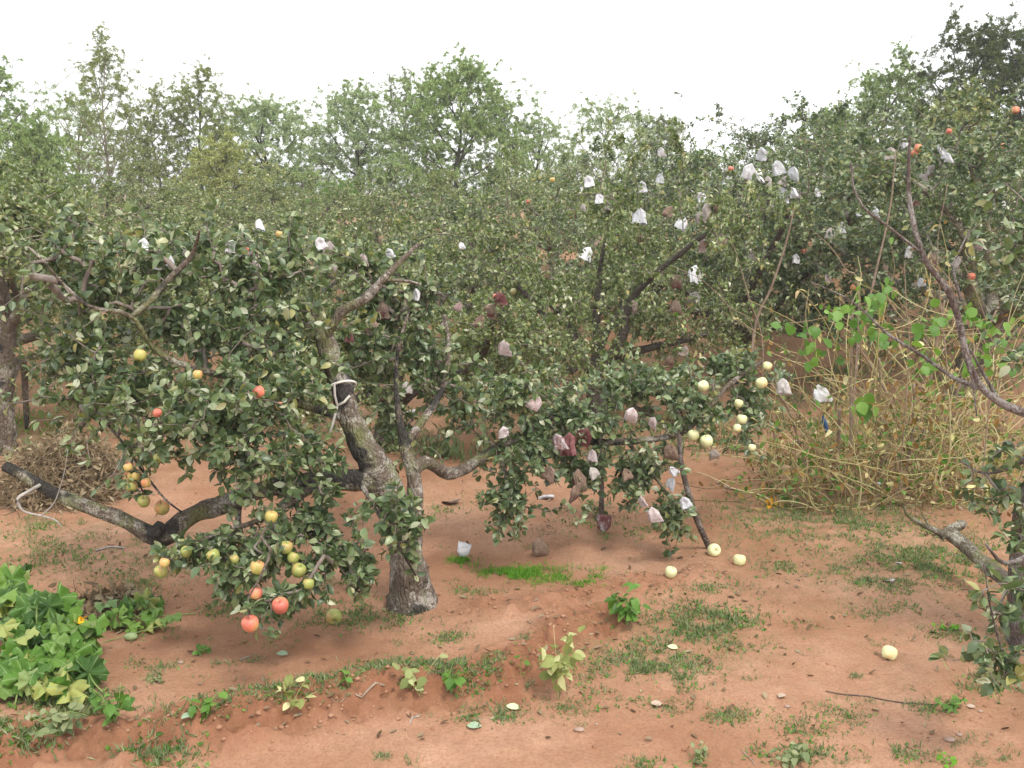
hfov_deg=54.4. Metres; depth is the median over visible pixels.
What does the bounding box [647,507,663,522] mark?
paper bag
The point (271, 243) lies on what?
apple tree
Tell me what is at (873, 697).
fallen twig
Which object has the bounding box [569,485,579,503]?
paper bag
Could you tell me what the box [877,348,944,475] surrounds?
bean pole
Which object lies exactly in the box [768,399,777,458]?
bean pole
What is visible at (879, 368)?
bean pole
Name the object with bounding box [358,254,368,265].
paper bag
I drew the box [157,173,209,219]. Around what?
shrub
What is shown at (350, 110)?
willow tree
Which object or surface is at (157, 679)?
seedling
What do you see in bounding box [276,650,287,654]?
fallen leaf
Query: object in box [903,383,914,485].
bean pole
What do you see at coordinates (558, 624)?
leaf litter
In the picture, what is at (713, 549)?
apple
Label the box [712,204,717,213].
paper bag
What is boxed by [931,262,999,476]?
bare stick
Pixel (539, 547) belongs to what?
paper bag
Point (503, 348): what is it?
paper bag
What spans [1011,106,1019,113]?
apple
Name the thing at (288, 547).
apple
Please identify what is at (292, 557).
apple
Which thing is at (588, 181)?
paper bag
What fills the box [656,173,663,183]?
paper bag
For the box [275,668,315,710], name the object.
seedling
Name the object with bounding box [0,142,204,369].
apple tree
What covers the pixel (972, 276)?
apple
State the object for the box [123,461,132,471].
apple
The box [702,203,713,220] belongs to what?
paper bag
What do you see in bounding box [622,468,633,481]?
paper bag
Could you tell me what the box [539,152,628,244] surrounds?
shrub
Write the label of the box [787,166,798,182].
paper bag
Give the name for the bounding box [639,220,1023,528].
bean vines
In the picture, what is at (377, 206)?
apple tree
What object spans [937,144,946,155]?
paper bag
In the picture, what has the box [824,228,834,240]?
paper bag
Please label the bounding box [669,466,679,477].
paper bag
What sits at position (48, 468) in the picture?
brush pile
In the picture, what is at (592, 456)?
paper bag
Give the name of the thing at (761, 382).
apple
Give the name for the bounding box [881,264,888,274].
paper bag
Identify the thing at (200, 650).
seedling
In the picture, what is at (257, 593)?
apple
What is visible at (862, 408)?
climbing vine
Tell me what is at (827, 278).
paper bag
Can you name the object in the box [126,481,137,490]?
apple
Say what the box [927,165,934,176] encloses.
paper bag
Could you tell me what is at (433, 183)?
shrub
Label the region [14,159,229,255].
apple tree
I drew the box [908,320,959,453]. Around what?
bean pole
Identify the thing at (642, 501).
paper bag
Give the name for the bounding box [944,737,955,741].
stone
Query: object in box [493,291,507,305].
paper bag
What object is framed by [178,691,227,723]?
seedling
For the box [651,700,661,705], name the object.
fallen leaf
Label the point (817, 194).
paper bag
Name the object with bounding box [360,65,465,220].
grey tree
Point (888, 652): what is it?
apple
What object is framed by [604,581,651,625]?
seedling
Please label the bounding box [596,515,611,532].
paper bag
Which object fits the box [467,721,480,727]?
fallen leaf
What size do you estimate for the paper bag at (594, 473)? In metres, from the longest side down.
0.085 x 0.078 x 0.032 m
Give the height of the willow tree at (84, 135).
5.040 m
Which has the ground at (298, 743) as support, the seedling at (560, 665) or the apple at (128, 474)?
the seedling at (560, 665)
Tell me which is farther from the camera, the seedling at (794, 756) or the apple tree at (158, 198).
the apple tree at (158, 198)
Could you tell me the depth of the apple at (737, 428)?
6.87 m
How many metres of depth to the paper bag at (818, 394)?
8.07 m
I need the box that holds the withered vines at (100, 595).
[47,575,168,631]
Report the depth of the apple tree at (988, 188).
13.70 m
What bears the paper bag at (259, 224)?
hanging from the apple tree at (82, 360)
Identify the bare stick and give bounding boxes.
[673,266,754,372]
[717,278,755,438]
[728,233,763,450]
[748,206,794,431]
[815,232,859,494]
[848,150,895,484]
[897,262,909,497]
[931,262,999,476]
[937,188,947,455]
[960,256,995,498]
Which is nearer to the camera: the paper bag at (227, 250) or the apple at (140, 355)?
the apple at (140, 355)
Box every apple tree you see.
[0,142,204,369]
[0,159,152,343]
[0,166,120,455]
[0,196,795,640]
[1,152,139,245]
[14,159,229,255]
[32,175,343,340]
[38,198,432,378]
[120,162,393,249]
[150,200,620,466]
[218,165,510,285]
[313,163,621,361]
[362,117,840,427]
[435,143,672,278]
[497,121,981,385]
[506,134,812,322]
[624,82,1009,337]
[627,99,901,233]
[710,73,1023,398]
[744,96,1023,264]
[809,135,1023,698]
[821,101,1023,295]
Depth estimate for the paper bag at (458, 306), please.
8.61 m
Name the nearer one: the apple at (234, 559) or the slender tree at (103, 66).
the apple at (234, 559)
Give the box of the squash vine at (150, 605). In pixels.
[94,586,195,642]
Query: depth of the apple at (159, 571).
4.94 m
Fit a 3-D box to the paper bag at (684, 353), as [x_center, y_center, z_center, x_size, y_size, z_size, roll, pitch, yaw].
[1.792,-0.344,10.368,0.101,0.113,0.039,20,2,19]
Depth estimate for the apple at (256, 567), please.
4.92 m
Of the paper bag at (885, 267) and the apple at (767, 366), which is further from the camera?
the paper bag at (885, 267)
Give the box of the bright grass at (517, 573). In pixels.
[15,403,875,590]
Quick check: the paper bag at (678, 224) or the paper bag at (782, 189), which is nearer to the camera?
the paper bag at (782, 189)
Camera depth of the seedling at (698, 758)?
4.43 m
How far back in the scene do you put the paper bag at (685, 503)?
6.55 m
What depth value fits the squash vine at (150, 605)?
5.77 m
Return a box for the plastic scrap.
[822,415,827,432]
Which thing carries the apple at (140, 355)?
hanging from the apple tree at (82, 360)
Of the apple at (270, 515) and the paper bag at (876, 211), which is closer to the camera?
the apple at (270, 515)
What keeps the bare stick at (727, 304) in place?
on the ground at (298, 743)
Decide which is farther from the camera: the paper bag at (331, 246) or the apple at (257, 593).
the paper bag at (331, 246)
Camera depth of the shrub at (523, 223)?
26.46 m
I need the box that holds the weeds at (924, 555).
[0,457,1023,767]
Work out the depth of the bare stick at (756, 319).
9.51 m
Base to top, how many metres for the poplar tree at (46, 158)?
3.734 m
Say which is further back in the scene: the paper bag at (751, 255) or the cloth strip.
the paper bag at (751, 255)
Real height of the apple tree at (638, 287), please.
3.426 m
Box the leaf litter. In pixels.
[8,432,1015,740]
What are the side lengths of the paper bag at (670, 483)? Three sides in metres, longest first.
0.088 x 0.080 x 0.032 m
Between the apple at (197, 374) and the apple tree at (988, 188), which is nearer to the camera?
the apple at (197, 374)
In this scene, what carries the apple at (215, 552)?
hanging from the apple tree at (82, 360)
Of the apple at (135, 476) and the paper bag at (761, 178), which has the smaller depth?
the apple at (135, 476)
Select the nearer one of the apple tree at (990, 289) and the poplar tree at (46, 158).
the apple tree at (990, 289)
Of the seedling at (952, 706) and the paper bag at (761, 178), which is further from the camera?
the paper bag at (761, 178)
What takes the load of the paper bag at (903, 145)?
hanging from the apple tree at (754, 283)
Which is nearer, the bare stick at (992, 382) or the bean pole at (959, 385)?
the bare stick at (992, 382)
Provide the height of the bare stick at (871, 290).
2.861 m
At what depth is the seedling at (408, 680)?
4.84 m
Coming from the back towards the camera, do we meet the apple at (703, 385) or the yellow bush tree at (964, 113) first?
the yellow bush tree at (964, 113)
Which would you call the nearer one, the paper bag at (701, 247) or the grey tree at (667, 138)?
the paper bag at (701, 247)
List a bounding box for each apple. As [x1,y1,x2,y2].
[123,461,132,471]
[123,472,131,480]
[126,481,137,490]
[131,471,139,479]
[133,349,146,361]
[137,495,149,507]
[141,478,150,486]
[153,408,161,416]
[153,453,161,462]
[154,499,169,514]
[154,563,166,577]
[159,557,169,567]
[180,545,191,557]
[193,370,202,378]
[206,549,219,561]
[230,555,238,563]
[241,614,258,632]
[249,585,262,599]
[250,559,263,574]
[252,384,264,397]
[265,510,277,522]
[272,597,288,613]
[275,231,282,237]
[281,540,292,553]
[287,550,299,563]
[291,563,306,577]
[303,578,313,588]
[326,609,341,624]
[665,565,676,577]
[687,429,698,440]
[698,380,708,391]
[700,433,712,447]
[707,543,720,556]
[733,423,741,432]
[733,551,745,565]
[734,397,742,407]
[736,412,746,423]
[748,444,755,450]
[756,375,767,388]
[763,360,771,370]
[881,645,897,660]
[911,150,917,156]
[914,144,921,151]
[967,273,975,279]
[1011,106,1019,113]
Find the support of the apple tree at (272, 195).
on the ground at (298, 743)
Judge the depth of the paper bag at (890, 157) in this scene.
10.07 m
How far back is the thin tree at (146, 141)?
28.78 m
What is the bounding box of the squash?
[124,632,137,640]
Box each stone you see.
[574,727,584,731]
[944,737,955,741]
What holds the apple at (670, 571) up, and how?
on the ground at (298, 743)
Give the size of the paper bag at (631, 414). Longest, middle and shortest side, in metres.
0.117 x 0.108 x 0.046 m
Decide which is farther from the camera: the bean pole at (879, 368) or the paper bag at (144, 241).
the bean pole at (879, 368)
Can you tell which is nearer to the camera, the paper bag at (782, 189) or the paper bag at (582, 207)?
the paper bag at (582, 207)
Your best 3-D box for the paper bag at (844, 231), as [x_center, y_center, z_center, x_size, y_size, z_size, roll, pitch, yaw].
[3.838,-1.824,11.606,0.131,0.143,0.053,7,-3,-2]
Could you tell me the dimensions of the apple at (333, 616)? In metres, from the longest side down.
0.107 x 0.093 x 0.093 m
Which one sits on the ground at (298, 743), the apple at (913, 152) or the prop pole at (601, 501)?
the prop pole at (601, 501)
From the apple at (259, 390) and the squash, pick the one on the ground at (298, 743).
the squash
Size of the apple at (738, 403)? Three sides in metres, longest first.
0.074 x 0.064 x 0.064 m
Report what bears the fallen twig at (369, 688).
on the ground at (298, 743)
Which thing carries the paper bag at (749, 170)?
hanging from the apple tree at (754, 283)
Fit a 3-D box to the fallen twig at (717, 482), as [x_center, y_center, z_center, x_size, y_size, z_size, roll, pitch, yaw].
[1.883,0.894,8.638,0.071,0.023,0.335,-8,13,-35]
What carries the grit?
on the ground at (298, 743)
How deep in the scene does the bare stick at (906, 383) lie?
8.05 m
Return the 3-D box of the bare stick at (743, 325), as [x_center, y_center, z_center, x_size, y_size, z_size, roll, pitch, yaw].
[2.092,-0.139,9.417,0.567,1.806,0.050,-7,13,-32]
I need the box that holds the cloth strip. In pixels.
[327,380,356,432]
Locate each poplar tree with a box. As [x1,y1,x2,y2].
[0,54,107,211]
[0,107,104,241]
[335,42,576,241]
[769,103,877,217]
[800,35,978,226]
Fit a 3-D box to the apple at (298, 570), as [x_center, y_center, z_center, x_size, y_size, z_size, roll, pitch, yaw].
[-1.091,0.948,5.103,0.076,0.087,0.076,15,20,-9]
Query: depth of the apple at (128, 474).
5.30 m
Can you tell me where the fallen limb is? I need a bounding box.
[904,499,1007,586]
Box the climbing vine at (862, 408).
[770,277,1023,518]
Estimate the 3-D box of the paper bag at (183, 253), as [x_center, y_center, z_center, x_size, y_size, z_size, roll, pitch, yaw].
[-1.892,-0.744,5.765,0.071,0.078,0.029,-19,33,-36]
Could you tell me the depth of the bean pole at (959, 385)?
8.86 m
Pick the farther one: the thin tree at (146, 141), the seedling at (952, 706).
the thin tree at (146, 141)
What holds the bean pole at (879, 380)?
on the ground at (298, 743)
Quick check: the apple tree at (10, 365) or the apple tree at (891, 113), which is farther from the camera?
the apple tree at (891, 113)
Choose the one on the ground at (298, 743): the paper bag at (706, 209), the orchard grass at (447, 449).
the orchard grass at (447, 449)
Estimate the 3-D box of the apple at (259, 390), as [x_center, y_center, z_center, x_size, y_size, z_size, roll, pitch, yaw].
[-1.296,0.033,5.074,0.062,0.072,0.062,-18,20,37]
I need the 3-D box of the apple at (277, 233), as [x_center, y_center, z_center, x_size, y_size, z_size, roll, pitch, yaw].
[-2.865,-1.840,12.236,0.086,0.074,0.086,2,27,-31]
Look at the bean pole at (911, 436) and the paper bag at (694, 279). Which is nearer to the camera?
the bean pole at (911, 436)
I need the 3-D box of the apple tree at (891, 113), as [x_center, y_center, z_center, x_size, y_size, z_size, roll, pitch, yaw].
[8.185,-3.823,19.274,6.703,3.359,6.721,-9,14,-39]
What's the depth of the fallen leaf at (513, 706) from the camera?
4.88 m
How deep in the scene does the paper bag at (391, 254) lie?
6.38 m
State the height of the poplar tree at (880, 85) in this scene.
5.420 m
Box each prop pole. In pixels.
[597,449,603,514]
[677,434,709,548]
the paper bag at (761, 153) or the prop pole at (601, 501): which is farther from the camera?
the paper bag at (761, 153)
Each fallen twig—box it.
[95,546,124,551]
[355,682,384,697]
[716,481,740,489]
[826,690,933,704]
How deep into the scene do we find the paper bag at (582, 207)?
10.09 m
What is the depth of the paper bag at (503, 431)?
6.37 m
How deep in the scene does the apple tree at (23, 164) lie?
17.01 m
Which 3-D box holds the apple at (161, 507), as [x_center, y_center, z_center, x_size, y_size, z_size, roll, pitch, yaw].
[-1.946,0.679,5.527,0.082,0.094,0.082,6,34,13]
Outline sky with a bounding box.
[0,0,1023,192]
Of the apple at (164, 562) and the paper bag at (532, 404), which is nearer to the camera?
the apple at (164, 562)
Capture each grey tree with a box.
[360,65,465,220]
[466,87,536,234]
[594,107,725,228]
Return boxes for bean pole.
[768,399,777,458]
[770,383,806,466]
[832,409,841,481]
[849,310,853,489]
[858,345,913,477]
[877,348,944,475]
[878,358,882,473]
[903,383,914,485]
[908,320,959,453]
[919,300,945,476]
[944,307,998,454]
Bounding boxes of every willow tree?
[8,82,163,220]
[144,82,378,237]
[265,77,436,241]
[495,104,576,230]
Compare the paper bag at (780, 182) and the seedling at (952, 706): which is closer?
the seedling at (952, 706)
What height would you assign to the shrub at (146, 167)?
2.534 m
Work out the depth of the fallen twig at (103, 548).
7.05 m
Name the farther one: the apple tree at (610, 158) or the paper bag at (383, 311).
the apple tree at (610, 158)
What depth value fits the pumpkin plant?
4.97 m
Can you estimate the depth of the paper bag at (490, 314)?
8.55 m
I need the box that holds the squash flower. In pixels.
[766,498,777,507]
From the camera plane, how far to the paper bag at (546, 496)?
8.19 m
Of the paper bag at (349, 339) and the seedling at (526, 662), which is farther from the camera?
the paper bag at (349, 339)
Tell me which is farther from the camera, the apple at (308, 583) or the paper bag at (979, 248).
the paper bag at (979, 248)
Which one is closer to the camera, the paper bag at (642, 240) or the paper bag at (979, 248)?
the paper bag at (979, 248)
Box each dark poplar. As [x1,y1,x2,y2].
[870,1,1023,233]
[905,0,1023,232]
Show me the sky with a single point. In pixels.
(742, 56)
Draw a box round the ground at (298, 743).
[0,193,1023,767]
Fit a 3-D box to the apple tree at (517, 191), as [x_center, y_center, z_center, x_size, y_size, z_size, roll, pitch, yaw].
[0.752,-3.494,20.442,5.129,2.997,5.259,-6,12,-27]
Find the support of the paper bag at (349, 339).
hanging from the apple tree at (82, 360)
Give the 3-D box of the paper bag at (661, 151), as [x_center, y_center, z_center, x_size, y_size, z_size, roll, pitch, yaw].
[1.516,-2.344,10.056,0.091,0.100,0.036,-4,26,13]
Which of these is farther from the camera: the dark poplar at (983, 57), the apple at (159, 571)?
the dark poplar at (983, 57)
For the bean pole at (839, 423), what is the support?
on the ground at (298, 743)
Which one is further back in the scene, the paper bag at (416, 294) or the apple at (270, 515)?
the paper bag at (416, 294)
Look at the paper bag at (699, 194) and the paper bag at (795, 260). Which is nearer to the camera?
the paper bag at (699, 194)
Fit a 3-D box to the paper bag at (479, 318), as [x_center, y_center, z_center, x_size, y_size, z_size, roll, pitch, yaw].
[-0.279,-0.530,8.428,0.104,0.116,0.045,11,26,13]
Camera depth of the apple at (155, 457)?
5.13 m
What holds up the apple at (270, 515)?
hanging from the apple tree at (82, 360)
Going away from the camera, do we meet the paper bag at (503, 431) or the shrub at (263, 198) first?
the paper bag at (503, 431)
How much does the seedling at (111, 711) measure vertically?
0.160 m
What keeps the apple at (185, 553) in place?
hanging from the apple tree at (82, 360)
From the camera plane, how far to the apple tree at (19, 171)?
13.29 m
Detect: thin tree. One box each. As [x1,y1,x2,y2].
[74,80,205,218]
[103,54,268,215]
[526,89,677,231]
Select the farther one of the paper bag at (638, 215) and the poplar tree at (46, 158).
the poplar tree at (46, 158)
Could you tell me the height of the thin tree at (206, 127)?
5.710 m
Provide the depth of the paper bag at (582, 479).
6.58 m
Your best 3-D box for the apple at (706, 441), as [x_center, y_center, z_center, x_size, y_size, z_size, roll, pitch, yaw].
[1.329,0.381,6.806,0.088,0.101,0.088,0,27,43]
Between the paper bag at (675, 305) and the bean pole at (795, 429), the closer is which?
the bean pole at (795, 429)
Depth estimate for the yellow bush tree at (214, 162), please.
24.24 m
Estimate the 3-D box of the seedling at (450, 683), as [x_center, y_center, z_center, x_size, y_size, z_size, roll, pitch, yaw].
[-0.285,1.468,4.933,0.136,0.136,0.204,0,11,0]
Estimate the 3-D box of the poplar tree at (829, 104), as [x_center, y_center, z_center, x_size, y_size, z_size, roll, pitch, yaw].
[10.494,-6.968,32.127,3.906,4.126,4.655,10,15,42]
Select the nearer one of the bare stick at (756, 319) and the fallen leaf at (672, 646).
the fallen leaf at (672, 646)
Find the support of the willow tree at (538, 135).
on the ground at (298, 743)
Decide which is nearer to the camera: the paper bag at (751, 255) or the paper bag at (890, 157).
the paper bag at (890, 157)
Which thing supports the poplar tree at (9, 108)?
on the ground at (298, 743)
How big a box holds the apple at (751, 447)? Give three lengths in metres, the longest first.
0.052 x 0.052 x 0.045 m
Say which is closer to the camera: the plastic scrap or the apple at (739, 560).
the apple at (739, 560)
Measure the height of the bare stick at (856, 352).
2.253 m
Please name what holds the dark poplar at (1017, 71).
on the ground at (298, 743)
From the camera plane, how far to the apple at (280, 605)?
4.90 m
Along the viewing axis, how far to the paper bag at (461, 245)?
10.40 m
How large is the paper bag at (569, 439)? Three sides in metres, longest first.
0.161 x 0.144 x 0.064 m
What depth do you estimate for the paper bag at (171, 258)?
5.54 m
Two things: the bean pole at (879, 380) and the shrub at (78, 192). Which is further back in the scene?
the shrub at (78, 192)
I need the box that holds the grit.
[0,475,1017,751]
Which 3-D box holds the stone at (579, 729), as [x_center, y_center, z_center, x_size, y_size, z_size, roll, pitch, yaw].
[0.316,1.627,4.686,0.052,0.022,0.035,0,11,0]
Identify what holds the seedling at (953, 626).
on the ground at (298, 743)
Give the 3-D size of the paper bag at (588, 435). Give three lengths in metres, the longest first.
0.130 x 0.119 x 0.040 m
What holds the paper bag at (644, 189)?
hanging from the apple tree at (638, 287)
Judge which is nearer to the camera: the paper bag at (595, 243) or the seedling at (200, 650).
the seedling at (200, 650)
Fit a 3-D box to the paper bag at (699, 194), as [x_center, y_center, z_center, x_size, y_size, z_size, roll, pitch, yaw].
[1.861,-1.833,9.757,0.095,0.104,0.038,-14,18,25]
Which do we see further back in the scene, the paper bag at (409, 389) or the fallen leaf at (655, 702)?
the paper bag at (409, 389)
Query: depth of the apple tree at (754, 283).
12.13 m
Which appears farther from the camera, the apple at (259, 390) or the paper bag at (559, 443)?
the paper bag at (559, 443)
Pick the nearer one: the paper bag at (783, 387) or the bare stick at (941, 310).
the paper bag at (783, 387)
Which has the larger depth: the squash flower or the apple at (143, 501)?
the squash flower
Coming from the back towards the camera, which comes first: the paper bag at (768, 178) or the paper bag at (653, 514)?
the paper bag at (768, 178)
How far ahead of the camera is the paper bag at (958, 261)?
10.09 m
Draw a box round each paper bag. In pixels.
[138,238,148,251]
[166,253,174,266]
[181,249,191,261]
[225,240,235,252]
[255,219,264,231]
[315,237,327,250]
[323,241,334,254]
[330,263,337,273]
[344,333,354,343]
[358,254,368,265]
[365,316,377,334]
[376,301,390,319]
[386,248,395,257]
[402,381,412,393]
[412,288,419,300]
[441,498,460,502]
[452,302,462,311]
[457,541,471,556]
[459,242,465,248]
[473,315,484,328]
[483,304,497,319]
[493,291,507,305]
[498,339,511,356]
[498,426,508,438]
[525,396,541,411]
[531,537,548,556]
[538,494,554,498]
[540,466,554,483]
[552,434,569,450]
[560,432,576,455]
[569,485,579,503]
[571,469,586,491]
[575,428,591,449]
[579,247,592,262]
[580,204,586,212]
[584,175,594,187]
[587,449,597,462]
[589,467,599,480]
[593,236,602,246]
[595,194,603,203]
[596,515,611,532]
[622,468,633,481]
[623,407,637,422]
[632,208,646,224]
[632,300,637,313]
[635,232,646,243]
[638,181,647,192]
[638,496,647,506]
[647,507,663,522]
[648,417,656,430]
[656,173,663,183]
[658,147,666,156]
[661,206,673,217]
[663,444,678,460]
[664,355,673,367]
[665,478,674,491]
[669,299,681,312]
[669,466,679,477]
[670,274,681,288]
[674,217,686,232]
[678,346,688,355]
[680,497,692,509]
[687,291,700,305]
[688,265,701,283]
[695,211,706,222]
[697,192,706,202]
[698,239,708,253]
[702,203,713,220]
[709,449,719,460]
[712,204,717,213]
[715,234,727,244]
[740,163,755,181]
[747,252,754,262]
[756,147,767,160]
[756,169,765,182]
[764,176,771,186]
[772,160,786,175]
[776,378,792,394]
[777,176,788,186]
[779,187,790,198]
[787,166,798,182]
[788,187,798,199]
[792,254,800,264]
[813,384,832,401]
[815,188,820,197]
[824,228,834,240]
[825,274,830,286]
[836,222,845,232]
[870,206,879,217]
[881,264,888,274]
[884,147,894,159]
[899,138,907,148]
[905,246,913,257]
[907,192,920,206]
[917,278,925,286]
[919,171,927,181]
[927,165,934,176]
[927,251,936,265]
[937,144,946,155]
[941,153,953,164]
[949,256,960,267]
[974,238,983,251]
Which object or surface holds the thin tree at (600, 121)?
on the ground at (298, 743)
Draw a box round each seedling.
[17,692,88,741]
[88,682,134,726]
[138,665,165,684]
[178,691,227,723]
[192,644,212,655]
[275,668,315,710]
[339,667,352,687]
[392,653,448,695]
[441,663,467,693]
[514,655,529,674]
[538,624,587,700]
[581,499,613,516]
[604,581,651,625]
[689,741,711,766]
[768,741,810,767]
[931,620,960,630]
[933,694,967,713]
[936,751,958,767]
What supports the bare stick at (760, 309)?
on the ground at (298, 743)
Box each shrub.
[25,167,128,217]
[105,164,177,243]
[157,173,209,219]
[225,175,299,236]
[254,158,354,233]
[292,174,389,247]
[358,154,439,243]
[390,162,467,246]
[487,175,583,249]
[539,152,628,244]
[670,137,768,217]
[726,132,830,206]
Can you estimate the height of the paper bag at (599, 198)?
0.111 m
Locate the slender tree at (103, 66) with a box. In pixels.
[33,21,173,226]
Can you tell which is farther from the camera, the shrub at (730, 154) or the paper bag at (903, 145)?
the shrub at (730, 154)
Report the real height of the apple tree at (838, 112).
4.054 m
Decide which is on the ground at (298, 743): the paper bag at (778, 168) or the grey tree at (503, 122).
the grey tree at (503, 122)
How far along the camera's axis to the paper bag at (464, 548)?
6.96 m
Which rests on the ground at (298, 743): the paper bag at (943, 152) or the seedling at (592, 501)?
the seedling at (592, 501)
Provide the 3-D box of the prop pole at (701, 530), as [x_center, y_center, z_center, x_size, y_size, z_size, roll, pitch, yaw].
[1.280,0.785,6.877,0.369,0.926,0.086,-6,12,-29]
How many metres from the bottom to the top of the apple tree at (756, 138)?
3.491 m
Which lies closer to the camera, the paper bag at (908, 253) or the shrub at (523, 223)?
the paper bag at (908, 253)
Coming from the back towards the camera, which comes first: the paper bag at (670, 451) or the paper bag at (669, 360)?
the paper bag at (669, 360)
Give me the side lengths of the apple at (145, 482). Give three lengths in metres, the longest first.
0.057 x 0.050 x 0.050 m
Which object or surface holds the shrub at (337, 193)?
on the ground at (298, 743)
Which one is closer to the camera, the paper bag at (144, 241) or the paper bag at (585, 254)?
the paper bag at (144, 241)
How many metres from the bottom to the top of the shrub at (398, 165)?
2.835 m
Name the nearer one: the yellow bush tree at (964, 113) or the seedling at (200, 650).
the seedling at (200, 650)
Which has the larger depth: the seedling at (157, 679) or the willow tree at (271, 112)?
the willow tree at (271, 112)
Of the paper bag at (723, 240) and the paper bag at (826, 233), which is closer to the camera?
the paper bag at (723, 240)
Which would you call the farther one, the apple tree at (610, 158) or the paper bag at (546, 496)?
the apple tree at (610, 158)
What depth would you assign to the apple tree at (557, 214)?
14.52 m
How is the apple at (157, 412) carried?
hanging from the apple tree at (82, 360)
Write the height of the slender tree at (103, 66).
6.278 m
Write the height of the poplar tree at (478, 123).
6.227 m
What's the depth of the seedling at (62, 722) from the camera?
4.45 m
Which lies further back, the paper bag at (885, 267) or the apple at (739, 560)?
the paper bag at (885, 267)
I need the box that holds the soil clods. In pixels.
[12,564,734,747]
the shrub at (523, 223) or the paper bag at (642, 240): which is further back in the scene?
the shrub at (523, 223)
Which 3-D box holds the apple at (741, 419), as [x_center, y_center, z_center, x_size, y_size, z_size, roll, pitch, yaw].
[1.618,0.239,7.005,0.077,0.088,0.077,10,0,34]
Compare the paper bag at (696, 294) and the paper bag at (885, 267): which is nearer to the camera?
the paper bag at (696, 294)
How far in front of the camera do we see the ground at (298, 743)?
5.62 m
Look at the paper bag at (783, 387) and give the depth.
7.05 m
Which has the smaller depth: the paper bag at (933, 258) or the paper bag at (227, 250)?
the paper bag at (227, 250)
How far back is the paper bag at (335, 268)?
6.61 m
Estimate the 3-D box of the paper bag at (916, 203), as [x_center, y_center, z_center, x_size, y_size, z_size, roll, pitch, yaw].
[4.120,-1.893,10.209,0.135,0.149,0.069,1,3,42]
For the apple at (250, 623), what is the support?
hanging from the apple tree at (82, 360)
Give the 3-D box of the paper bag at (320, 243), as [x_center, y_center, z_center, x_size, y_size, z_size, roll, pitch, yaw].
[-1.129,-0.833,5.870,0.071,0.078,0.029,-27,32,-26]
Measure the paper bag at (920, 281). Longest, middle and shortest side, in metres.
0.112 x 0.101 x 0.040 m
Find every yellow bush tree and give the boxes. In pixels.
[162,125,298,239]
[870,79,1023,217]
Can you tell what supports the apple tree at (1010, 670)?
on the ground at (298, 743)
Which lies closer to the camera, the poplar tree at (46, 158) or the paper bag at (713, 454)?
the paper bag at (713, 454)
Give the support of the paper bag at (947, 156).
hanging from the apple tree at (990, 289)
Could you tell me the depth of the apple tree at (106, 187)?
15.55 m
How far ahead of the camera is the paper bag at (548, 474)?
6.39 m
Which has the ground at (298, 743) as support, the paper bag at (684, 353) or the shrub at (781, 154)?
the shrub at (781, 154)
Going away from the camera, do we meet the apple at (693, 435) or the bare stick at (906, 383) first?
the apple at (693, 435)
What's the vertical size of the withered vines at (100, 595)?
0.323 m
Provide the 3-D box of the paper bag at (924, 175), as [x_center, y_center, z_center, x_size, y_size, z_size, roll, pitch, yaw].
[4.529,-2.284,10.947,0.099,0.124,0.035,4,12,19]
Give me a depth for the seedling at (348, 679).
4.86 m
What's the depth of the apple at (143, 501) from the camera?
5.35 m
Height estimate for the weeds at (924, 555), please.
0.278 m
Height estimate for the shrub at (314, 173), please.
2.651 m
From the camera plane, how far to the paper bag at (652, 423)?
6.57 m
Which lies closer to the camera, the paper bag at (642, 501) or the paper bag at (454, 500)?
the paper bag at (642, 501)
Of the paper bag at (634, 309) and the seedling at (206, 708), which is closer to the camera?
the seedling at (206, 708)
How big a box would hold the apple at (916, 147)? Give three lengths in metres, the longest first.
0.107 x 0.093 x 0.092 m
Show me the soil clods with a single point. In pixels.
(258, 712)
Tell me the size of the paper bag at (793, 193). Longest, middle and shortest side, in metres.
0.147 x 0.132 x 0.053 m
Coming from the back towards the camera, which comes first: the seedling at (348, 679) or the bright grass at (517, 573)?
the bright grass at (517, 573)
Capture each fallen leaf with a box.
[181,712,189,718]
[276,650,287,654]
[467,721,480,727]
[507,703,518,709]
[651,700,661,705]
[668,644,677,648]
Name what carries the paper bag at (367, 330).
attached to the apple tree at (82, 360)
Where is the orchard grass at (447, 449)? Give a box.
[0,261,1023,467]
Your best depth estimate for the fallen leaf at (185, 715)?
4.55 m
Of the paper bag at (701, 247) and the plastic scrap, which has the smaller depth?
the plastic scrap
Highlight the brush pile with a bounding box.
[0,411,156,518]
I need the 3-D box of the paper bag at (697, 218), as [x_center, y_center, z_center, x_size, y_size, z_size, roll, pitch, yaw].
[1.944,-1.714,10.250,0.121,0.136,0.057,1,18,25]
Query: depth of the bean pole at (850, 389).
8.30 m
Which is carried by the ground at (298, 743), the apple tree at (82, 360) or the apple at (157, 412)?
the apple tree at (82, 360)
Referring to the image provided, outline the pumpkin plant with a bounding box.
[0,563,109,706]
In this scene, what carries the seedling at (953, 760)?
on the ground at (298, 743)
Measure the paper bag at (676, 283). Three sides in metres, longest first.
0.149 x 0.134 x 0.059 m
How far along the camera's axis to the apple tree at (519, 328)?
9.12 m

